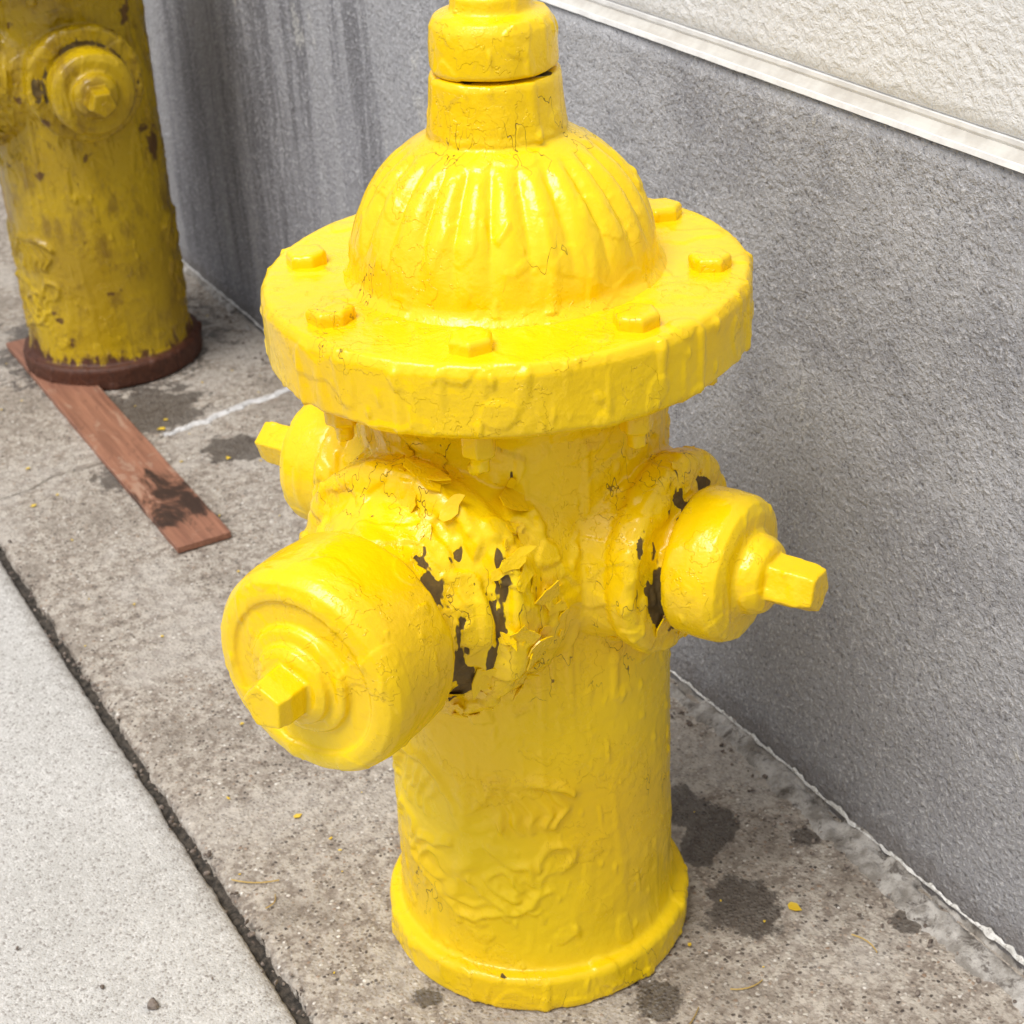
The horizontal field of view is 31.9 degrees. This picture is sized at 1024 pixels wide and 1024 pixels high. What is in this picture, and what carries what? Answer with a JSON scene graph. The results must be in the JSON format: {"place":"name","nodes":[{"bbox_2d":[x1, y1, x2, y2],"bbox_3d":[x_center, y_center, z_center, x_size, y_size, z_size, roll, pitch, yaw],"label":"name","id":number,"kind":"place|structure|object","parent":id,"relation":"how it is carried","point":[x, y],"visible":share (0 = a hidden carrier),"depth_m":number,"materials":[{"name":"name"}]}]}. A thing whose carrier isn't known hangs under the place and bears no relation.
{"place":"outdoors","nodes":[
{"label":"outdoors","id":0,"kind":"place"},
{"bbox_2d":[0,185,1023,1023],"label":"sidewalk","id":1,"kind":"structure","parent":0,"point":[118,893],"depth_m":1.73,"materials":[{"name":"concrete"}]},
{"bbox_2d":[0,0,202,390],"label":"fire hydrant","id":2,"kind":"object","parent":1,"relation":"on","point":[91,223],"visible":1,"depth_m":2.55,"materials":[{"name":"yellow metal"}]},
{"bbox_2d":[6,338,230,552],"bbox_3d":[-0.571,-0.116,2.524,0.072,0.010,0.770,-18,32,-24],"label":"wooden board","id":3,"kind":"object","parent":1,"relation":"on","point":[177,511],"visible":0.87,"depth_m":2.41,"materials":[{"name":"red wood"}]},
{"bbox_2d":[0,315,801,973],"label":"paint chips","id":4,"kind":"object","parent":1,"relation":"on","point":[794,905],"visible":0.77,"depth_m":1.75,"materials":[{"name":"yellow paint"}]},
{"bbox_2d":[1,292,1016,1016],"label":"pebbles","id":5,"kind":"object","parent":1,"relation":"on","point":[153,1004],"visible":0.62,"depth_m":1.71,"materials":[{"name":"stone"}]},
{"bbox_2d":[220,0,828,1011],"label":"fire hydrant","id":6,"kind":"object","parent":1,"relation":"on","point":[506,310],"visible":1,"depth_m":1.27,"materials":[{"name":"yellow metal"}]},
{"bbox_2d":[231,879,876,1023],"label":"dry pine needles","id":7,"kind":"object","parent":1,"relation":"on","point":[697,1008],"visible":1,"depth_m":1.56,"materials":[{"name":"brown plant"}]},
{"bbox_2d":[143,0,1023,969],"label":"concrete plinth","id":8,"kind":"structure","parent":1,"relation":"on","point":[853,416],"depth_m":1.57,"materials":[{"name":"grey concrete"}]},
{"bbox_2d":[540,0,1023,173],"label":"painted edge","id":9,"kind":"object","parent":8,"relation":"on","point":[880,118],"visible":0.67,"depth_m":1.44,"materials":[{"name":"white paint"}]},
{"bbox_2d":[557,0,1023,164],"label":"cream ledge","id":10,"kind":"object","parent":8,"relation":"on","point":[989,146],"visible":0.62,"depth_m":1.44,"materials":[{"name":"beige paint"}]},
{"bbox_2d":[587,0,1023,150],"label":"stucco stop bead","id":11,"kind":"object","parent":8,"relation":"on","point":[1014,142],"visible":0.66,"depth_m":1.44,"materials":[{"name":"white paint"}]},
{"bbox_2d":[609,0,1023,139],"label":"building wall","id":12,"kind":"structure","parent":8,"relation":"on","point":[962,59],"depth_m":1.34,"materials":[{"name":"white paint"}]},
{"bbox_2d":[183,263,1023,1016],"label":"mortar fillet","id":13,"kind":"object","parent":1,"relation":"on","point":[899,883],"visible":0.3,"depth_m":1.65,"materials":[{"name":"grey concrete"}]},
{"bbox_2d":[183,261,1023,964],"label":"ragged paint line","id":14,"kind":"object","parent":1,"relation":"on","point":[989,933],"visible":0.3,"depth_m":1.69,"materials":[{"name":"white paint"}]}
]}

